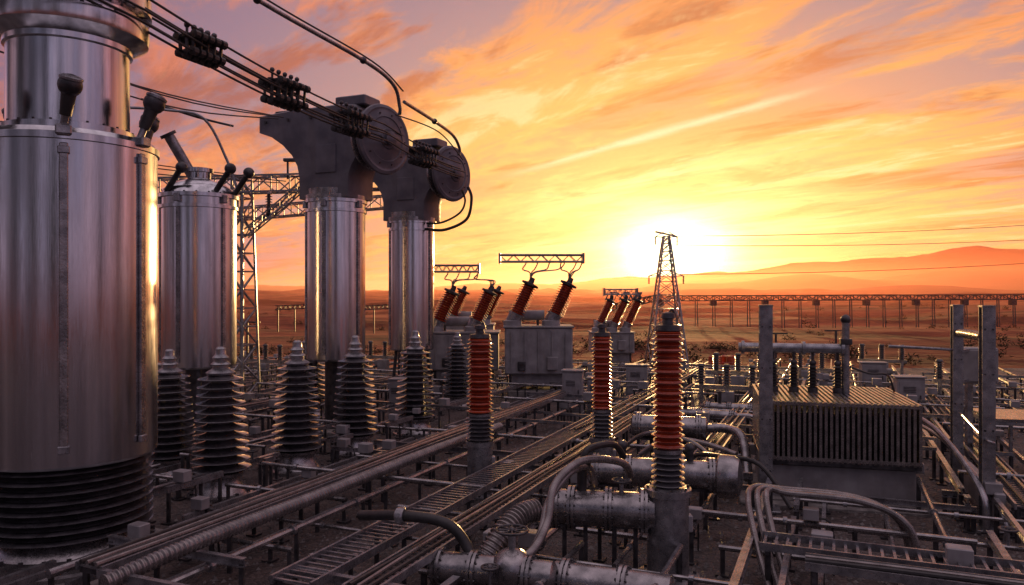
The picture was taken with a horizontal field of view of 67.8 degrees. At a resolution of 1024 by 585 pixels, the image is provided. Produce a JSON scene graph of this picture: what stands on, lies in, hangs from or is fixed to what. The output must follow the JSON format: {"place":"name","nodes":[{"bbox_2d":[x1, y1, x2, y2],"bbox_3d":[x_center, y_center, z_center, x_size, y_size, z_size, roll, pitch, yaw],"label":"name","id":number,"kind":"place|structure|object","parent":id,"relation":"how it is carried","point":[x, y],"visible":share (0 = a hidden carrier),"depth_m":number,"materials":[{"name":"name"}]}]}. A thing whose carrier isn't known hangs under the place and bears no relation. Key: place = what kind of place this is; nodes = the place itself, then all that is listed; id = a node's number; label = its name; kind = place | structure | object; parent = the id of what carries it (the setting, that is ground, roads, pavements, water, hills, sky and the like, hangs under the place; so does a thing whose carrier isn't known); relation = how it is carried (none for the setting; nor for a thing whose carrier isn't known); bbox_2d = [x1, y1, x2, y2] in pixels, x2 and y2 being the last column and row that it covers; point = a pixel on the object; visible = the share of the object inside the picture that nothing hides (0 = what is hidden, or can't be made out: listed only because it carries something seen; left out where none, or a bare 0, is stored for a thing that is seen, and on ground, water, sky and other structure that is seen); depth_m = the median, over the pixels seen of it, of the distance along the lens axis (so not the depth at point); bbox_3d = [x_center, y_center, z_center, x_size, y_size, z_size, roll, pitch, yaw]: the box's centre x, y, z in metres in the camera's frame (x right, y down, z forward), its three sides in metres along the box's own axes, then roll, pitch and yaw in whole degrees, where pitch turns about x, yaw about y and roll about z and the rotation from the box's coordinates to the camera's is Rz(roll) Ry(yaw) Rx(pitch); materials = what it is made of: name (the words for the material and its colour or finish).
{"place":"outdoors","nodes":[
{"label":"outdoors","id":0,"kind":"place"},
{"bbox_2d":[0,0,1023,289],"label":"sky","id":1,"kind":"structure","parent":0,"point":[594,128],"materials":[{"name":"orange"}]},
{"bbox_2d":[122,368,1023,584],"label":"gravel yard","id":2,"kind":"structure","parent":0,"point":[253,576],"depth_m":13.24,"materials":[{"name":"grey gravel"}]},
{"bbox_2d":[150,349,195,484],"bbox_3d":[-7.370,2.609,16.400,1.178,2.782,1.178,0,0,-4],"label":"grey post insulator","id":3,"kind":"object","parent":2,"relation":"on","point":[174,439],"visible":0.66,"depth_m":16.17,"materials":[{"name":"ceramic"}]},
{"bbox_2d":[130,98,253,441],"bbox_3d":[-8.096,-0.414,19.500,3.040,8.829,2.226,0,0,0],"label":"steel gas tank","id":4,"kind":"object","parent":2,"relation":"on","point":[198,208],"visible":0.88,"depth_m":18.78,"materials":[{"name":"silver metal"}]},
{"bbox_2d":[187,347,253,503],"bbox_3d":[-5.750,2.536,15.040,1.240,2.928,1.240,0,0,0],"label":"grey post insulator","id":5,"kind":"object","parent":2,"relation":"on","point":[220,443],"visible":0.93,"depth_m":14.79,"materials":[{"name":"ceramic"}]},
{"bbox_2d":[247,344,284,381],"bbox_3d":[-11.031,3.150,33.926,2.000,1.700,0.440,0,0,23],"label":"circuit breaker","id":6,"kind":"object","parent":2,"relation":"on","point":[265,360],"visible":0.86,"depth_m":33.81,"materials":[{"name":"metal"}]},
{"bbox_2d":[158,158,402,397],"bbox_3d":[-10.831,-0.470,30.418,14.415,8.980,5.695,0,0,0],"label":"steel gantry","id":7,"kind":"object","parent":2,"relation":"on","point":[243,218],"visible":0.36,"depth_m":28.35,"materials":[{"name":"grey metal"}]},
{"bbox_2d":[268,340,324,476],"bbox_3d":[-4.820,2.536,17.100,1.240,2.928,1.240,0,0,-19],"label":"grey post insulator","id":8,"kind":"object","parent":2,"relation":"on","point":[296,439],"visible":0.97,"depth_m":16.84,"materials":[{"name":"ceramic"}]},
{"bbox_2d":[302,340,324,418],"bbox_3d":[-6.400,2.536,24.200,1.240,2.928,1.240,0,0,-31],"label":"grey post insulator","id":9,"kind":"object","parent":2,"relation":"on","point":[319,391],"visible":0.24,"depth_m":23.99,"materials":[{"name":"ceramic"}]},
{"bbox_2d":[259,94,408,435],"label":"voltage transformer column","id":10,"kind":"structure","parent":2,"relation":"on","point":[336,171],"depth_m":21.33,"materials":[{"name":"metal"}]},
{"bbox_2d":[0,0,464,182],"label":"overhead conductor bundle","id":11,"kind":"object","parent":10,"relation":"attached to","point":[200,45],"visible":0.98,"depth_m":15.40,"materials":[{"name":"metal"}]},
{"bbox_2d":[330,335,378,457],"bbox_3d":[-3.900,2.536,18.960,1.240,2.928,1.240,0,0,-9],"label":"grey post insulator","id":12,"kind":"object","parent":2,"relation":"on","point":[354,412],"visible":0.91,"depth_m":18.71,"materials":[{"name":"ceramic"}]},
{"bbox_2d":[366,341,402,375],"bbox_3d":[-6.031,3.150,35.926,2.000,1.700,0.440,0,0,23],"label":"circuit breaker","id":13,"kind":"object","parent":2,"relation":"on","point":[383,362],"visible":0.7,"depth_m":35.91,"materials":[{"name":"metal"}]},
{"bbox_2d":[388,377,406,418],"bbox_3d":[-3.603,3.362,24.285,0.560,1.275,0.590,0,0,11],"label":"control cabinet","id":14,"kind":"object","parent":2,"relation":"on","point":[394,383],"visible":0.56,"depth_m":24.05,"materials":[{"name":"metal"}]},
{"bbox_2d":[393,330,435,437],"bbox_3d":[-2.730,2.536,21.500,1.240,2.928,1.240,0,0,-37],"label":"grey post insulator","id":15,"kind":"object","parent":2,"relation":"on","point":[415,387],"visible":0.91,"depth_m":21.24,"materials":[{"name":"ceramic"}]},
{"bbox_2d":[373,138,469,405],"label":"voltage transformer column","id":16,"kind":"structure","parent":2,"relation":"on","point":[413,196],"depth_m":26.32,"materials":[{"name":"metal"}]},
{"bbox_2d":[253,0,472,231],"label":"cable","id":17,"kind":"object","parent":16,"relation":"attached to","point":[386,76],"visible":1,"depth_m":20.14,"materials":[{"name":"rubber"}]},
{"bbox_2d":[443,332,469,409],"bbox_3d":[-1.900,2.682,26.500,1.116,2.635,1.116,0,0,-3],"label":"grey post insulator","id":18,"kind":"object","parent":2,"relation":"on","point":[457,389],"visible":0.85,"depth_m":26.27,"materials":[{"name":"ceramic"}]},
{"bbox_2d":[429,263,499,389],"bbox_3d":[-2.002,1.410,31.455,3.016,5.180,2.070,0,0,0],"label":"power transformer","id":19,"kind":"object","parent":2,"relation":"on","point":[443,339],"visible":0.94,"depth_m":30.95,"materials":[{"name":"metal"}]},
{"bbox_2d":[446,285,503,329],"bbox_3d":[-2.073,1.820,37.955,3.366,4.360,2.070,0,0,0],"label":"power transformer","id":20,"kind":"object","parent":2,"relation":"on","point":[457,306],"visible":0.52,"depth_m":37.51,"materials":[{"name":"metal"}]},
{"bbox_2d":[461,322,494,500],"bbox_3d":[-0.630,2.292,15.000,0.750,3.417,0.750,0,0,0],"label":"red insulator post","id":21,"kind":"object","parent":2,"relation":"on","point":[480,444],"visible":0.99,"depth_m":14.82,"materials":[{"name":"ceramic"}]},
{"bbox_2d":[55,464,951,584],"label":"concrete plinth","id":22,"kind":"structure","parent":2,"relation":"on","point":[781,504],"depth_m":13.96,"materials":[{"name":"grey concrete"}]},
{"bbox_2d":[0,0,166,584],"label":"gas insulated switchgear column","id":23,"kind":"structure","parent":22,"relation":"on","point":[78,302],"depth_m":10.63,"materials":[{"name":"metal"}]},
{"bbox_2d":[738,315,928,509],"bbox_3d":[6.332,2.225,15.567,3.262,3.550,2.805,0,0,14],"label":"radiator transformer","id":24,"kind":"object","parent":22,"relation":"on","point":[846,437],"visible":0.92,"depth_m":14.38,"materials":[{"name":"metal"}]},
{"bbox_2d":[0,351,1023,584],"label":"steel pipe rack","id":25,"kind":"object","parent":2,"relation":"on","point":[962,550],"visible":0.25,"depth_m":13.58,"materials":[{"name":"grey metal"}]},
{"bbox_2d":[45,422,502,584],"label":"corrugated conduit","id":26,"kind":"object","parent":25,"relation":"attached to","point":[149,562],"visible":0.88,"depth_m":10.40,"materials":[{"name":"metal"}]},
{"bbox_2d":[888,329,994,444],"bbox_3d":[8.641,1.596,14.361,1.437,1.858,3.684,0,0,2],"label":"bus conduit","id":27,"kind":"object","parent":25,"relation":"attached to","point":[969,334],"visible":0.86,"depth_m":14.91,"materials":[{"name":"metal"}]},
{"bbox_2d":[239,321,841,375],"bbox_3d":[2.119,2.482,39.139,30.964,3.035,3.092,0,0,-7],"label":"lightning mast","id":28,"kind":"object","parent":2,"relation":"on","point":[247,338],"visible":0.33,"depth_m":36.02,"materials":[{"name":"metal"}]},
{"bbox_2d":[499,253,584,396],"bbox_3d":[1.145,1.235,29.955,3.330,5.530,2.070,0,0,0],"label":"power transformer","id":29,"kind":"object","parent":2,"relation":"on","point":[538,353],"visible":0.99,"depth_m":29.10,"materials":[{"name":"metal"}]},
{"bbox_2d":[75,367,1023,584],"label":"cable tray","id":30,"kind":"object","parent":2,"relation":"on","point":[895,569],"visible":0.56,"depth_m":10.52,"materials":[{"name":"metal"}]},
{"bbox_2d":[427,524,675,584],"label":"valve assembly","id":31,"kind":"object","parent":2,"relation":"on","point":[518,566],"visible":0.98,"depth_m":9.35,"materials":[{"name":"metal"}]},
{"bbox_2d":[561,368,584,413],"bbox_3d":[1.997,3.263,24.985,0.728,1.475,0.590,0,0,11],"label":"control cabinet","id":32,"kind":"object","parent":2,"relation":"on","point":[572,381],"visible":0.75,"depth_m":24.74,"materials":[{"name":"metal"}]},
{"bbox_2d":[586,376,594,412],"bbox_3d":[2.797,3.413,25.585,0.560,1.175,0.590,0,0,11],"label":"control cabinet","id":33,"kind":"object","parent":2,"relation":"on","point":[589,389],"visible":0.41,"depth_m":25.37,"materials":[{"name":"metal"}]},
{"bbox_2d":[589,321,615,485],"bbox_3d":[1.890,2.302,16.000,0.720,3.397,0.720,0,0,0],"label":"red insulator post","id":34,"kind":"object","parent":2,"relation":"on","point":[602,413],"visible":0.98,"depth_m":15.85,"materials":[{"name":"ceramic"}]},
{"bbox_2d":[550,441,655,568],"bbox_3d":[1.349,3.086,11.102,1.504,1.827,1.172,0,0,10],"label":"pressure pipe","id":35,"kind":"object","parent":2,"relation":"on","point":[606,508],"visible":0.82,"depth_m":10.66,"materials":[{"name":"metal"}]},
{"bbox_2d":[588,288,642,369],"bbox_3d":[5.452,1.885,39.953,2.792,4.230,1.965,0,0,0],"label":"power transformer","id":36,"kind":"object","parent":2,"relation":"on","point":[622,343],"visible":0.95,"depth_m":39.51,"materials":[{"name":"metal"}]},
{"bbox_2d":[625,363,648,396],"bbox_3d":[4.747,3.362,28.985,0.896,1.275,0.590,0,0,11],"label":"control cabinet","id":37,"kind":"object","parent":2,"relation":"on","point":[636,371],"visible":0.75,"depth_m":28.76,"materials":[{"name":"metal"}]},
{"bbox_2d":[357,431,921,584],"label":"cable conduit","id":38,"kind":"object","parent":2,"relation":"on","point":[527,512],"visible":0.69,"depth_m":10.40,"materials":[{"name":"metal"}]},
{"bbox_2d":[587,440,743,530],"bbox_3d":[2.583,3.265,12.964,2.602,1.470,0.744,0,0,15],"label":"pressure pipe","id":39,"kind":"object","parent":2,"relation":"on","point":[722,476],"visible":0.67,"depth_m":12.69,"materials":[{"name":"metal"}]},
{"bbox_2d":[638,308,699,584],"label":"red insulator post","id":40,"kind":"object","parent":2,"relation":"on","point":[668,491],"visible":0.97,"depth_m":10.53,"materials":[{"name":"ceramic"}]},
{"bbox_2d":[679,360,686,385],"bbox_3d":[6.997,3.462,32.985,1.120,1.075,0.590,0,0,11],"label":"control cabinet","id":41,"kind":"object","parent":2,"relation":"on","point":[684,368],"visible":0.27,"depth_m":32.66,"materials":[{"name":"metal"}]},
{"bbox_2d":[631,412,752,481],"bbox_3d":[4.021,3.358,16.728,2.921,1.284,1.144,0,0,38],"label":"pressure pipe","id":42,"kind":"object","parent":2,"relation":"on","point":[698,427],"visible":0.67,"depth_m":16.78,"materials":[{"name":"metal"}]},
{"bbox_2d":[705,355,722,375],"bbox_3d":[9.600,3.470,36.000,0.800,0.940,0.800,0,0,0],"label":"oil drum","id":43,"kind":"object","parent":2,"relation":"on","point":[710,360],"visible":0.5,"depth_m":35.78,"materials":[{"name":"metal"}]},
{"bbox_2d":[695,363,756,403],"bbox_3d":[6.869,3.150,24.426,2.000,1.700,0.440,0,0,23],"label":"circuit breaker","id":44,"kind":"object","parent":2,"relation":"on","point":[727,395],"visible":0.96,"depth_m":24.41,"materials":[{"name":"metal"}]},
{"bbox_2d":[722,355,734,375],"bbox_3d":[10.300,3.470,36.300,0.800,0.940,0.800,0,0,0],"label":"oil drum","id":45,"kind":"object","parent":2,"relation":"on","point":[728,359],"visible":0.5,"depth_m":36.03,"materials":[{"name":"metal"}]},
{"bbox_2d":[711,352,758,397],"bbox_3d":[8.569,3.150,28.926,2.000,1.700,0.440,0,0,23],"label":"circuit breaker","id":46,"kind":"object","parent":2,"relation":"on","point":[737,378],"visible":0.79,"depth_m":28.92,"materials":[{"name":"metal"}]},
{"bbox_2d":[679,375,818,422],"bbox_3d":[7.753,3.402,22.619,5.507,1.204,6.062,0,0,22],"label":"pipe manifold","id":47,"kind":"object","parent":2,"relation":"on","point":[718,415],"visible":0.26,"depth_m":21.36,"materials":[{"name":"metal"}]},
{"bbox_2d":[752,305,781,514],"bbox_3d":[4.660,2.112,14.000,0.506,3.775,0.506,0,0,14],"label":"steel post","id":48,"kind":"object","parent":2,"relation":"on","point":[766,386],"visible":0.8,"depth_m":13.90,"materials":[{"name":"grey metal"}]},
{"bbox_2d":[797,353,841,385],"bbox_3d":[12.169,3.150,29.926,2.000,1.700,0.440,0,0,23],"label":"circuit breaker","id":49,"kind":"object","parent":2,"relation":"on","point":[821,369],"visible":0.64,"depth_m":29.94,"materials":[{"name":"metal"}]},
{"bbox_2d":[857,361,887,387],"bbox_3d":[14.197,3.362,29.985,1.008,1.275,0.590,0,0,11],"label":"control cabinet","id":50,"kind":"object","parent":2,"relation":"on","point":[874,366],"visible":0.59,"depth_m":29.76,"materials":[{"name":"metal"}]},
{"bbox_2d":[857,343,906,373],"bbox_3d":[16.469,3.150,33.926,2.000,1.700,0.440,0,0,23],"label":"circuit breaker","id":51,"kind":"object","parent":2,"relation":"on","point":[901,360],"visible":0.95,"depth_m":33.89,"materials":[{"name":"metal"}]},
{"bbox_2d":[891,375,926,418],"bbox_3d":[12.497,3.312,23.985,0.896,1.375,0.590,0,0,11],"label":"control cabinet","id":52,"kind":"object","parent":2,"relation":"on","point":[905,385],"visible":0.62,"depth_m":23.75,"materials":[{"name":"metal"}]},
{"bbox_2d":[944,305,963,484],"bbox_3d":[9.340,2.127,16.000,0.440,3.745,0.440,0,0,14],"label":"steel post","id":53,"kind":"object","parent":2,"relation":"on","point":[956,382],"visible":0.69,"depth_m":15.92,"materials":[{"name":"grey metal"}]},
{"bbox_2d":[922,417,1008,542],"bbox_3d":[8.383,3.201,14.135,0.941,1.601,4.119,0,0,8],"label":"pipe","id":54,"kind":"object","parent":2,"relation":"on","point":[973,486],"visible":0.6,"depth_m":13.33,"materials":[{"name":"metal"}]},
{"bbox_2d":[933,359,1000,396],"bbox_3d":[15.469,3.150,25.926,2.000,1.700,0.440,0,0,23],"label":"circuit breaker","id":55,"kind":"object","parent":2,"relation":"on","point":[939,380],"visible":0.32,"depth_m":26.24,"materials":[{"name":"metal"}]},
{"bbox_2d":[964,347,997,463],"bbox_3d":[9.895,2.595,16.526,1.264,2.810,0.707,0,0,-10],"label":"control box","id":56,"kind":"object","parent":2,"relation":"on","point":[970,366],"visible":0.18,"depth_m":16.50,"materials":[{"name":"metal"}]},
{"bbox_2d":[970,305,1003,534],"bbox_3d":[7.980,2.107,12.800,0.440,3.785,0.440,0,0,14],"label":"steel post","id":57,"kind":"object","parent":2,"relation":"on","point":[987,387],"visible":0.81,"depth_m":12.72,"materials":[{"name":"grey metal"}]},
{"bbox_2d":[973,408,1023,452],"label":"equipment table","id":58,"kind":"object","parent":2,"relation":"on","point":[1010,418],"visible":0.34,"depth_m":16.49,"materials":[{"name":"metal"}]},
{"bbox_2d":[158,287,1023,367],"bbox_3d":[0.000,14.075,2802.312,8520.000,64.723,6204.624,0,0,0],"label":"desert ground","id":59,"kind":"structure","parent":0,"point":[580,315],"depth_m":140.67,"materials":[{"name":"brown sand"}]},
{"bbox_2d":[275,304,388,333],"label":"bus support gantry","id":60,"kind":"object","parent":59,"relation":"on","point":[303,307],"visible":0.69,"depth_m":99.69,"materials":[{"name":"metal"}]},
{"bbox_2d":[158,303,1023,364],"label":"scrub bushes","id":61,"kind":"object","parent":59,"relation":"on","point":[718,348],"visible":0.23,"depth_m":53.80,"materials":[{"name":"brown plant"}]},
{"bbox_2d":[645,231,688,362],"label":"lattice pylon","id":62,"kind":"object","parent":59,"relation":"on","point":[672,270],"visible":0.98,"depth_m":41.84,"materials":[{"name":"metal"}]},
{"bbox_2d":[675,225,1023,274],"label":"power line","id":63,"kind":"object","parent":62,"relation":"attached to","point":[842,245],"visible":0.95,"depth_m":46.14,"materials":[{"name":"black metal"}]},
{"bbox_2d":[610,294,1023,327],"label":"fence","id":64,"kind":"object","parent":59,"relation":"on","point":[916,302],"depth_m":121.01,"materials":[{"name":"metal"}]},
{"bbox_2d":[158,246,1023,290],"bbox_3d":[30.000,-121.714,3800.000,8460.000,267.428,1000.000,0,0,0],"label":"hills","id":65,"kind":"structure","parent":0,"point":[977,257],"depth_m":3813.64,"materials":[{"name":"orange"}]},
{"bbox_2d":[365,269,1023,291],"bbox_3d":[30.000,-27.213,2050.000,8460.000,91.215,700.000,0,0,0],"label":"hills","id":66,"kind":"structure","parent":0,"point":[1002,279],"depth_m":2066.03,"materials":[{"name":"orange"}]},
{"bbox_2d":[531,285,1023,297],"bbox_3d":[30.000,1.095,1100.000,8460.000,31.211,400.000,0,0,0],"label":"hills","id":67,"kind":"structure","parent":0,"point":[913,289],"depth_m":1090.04,"materials":[{"name":"orange"}]}
]}

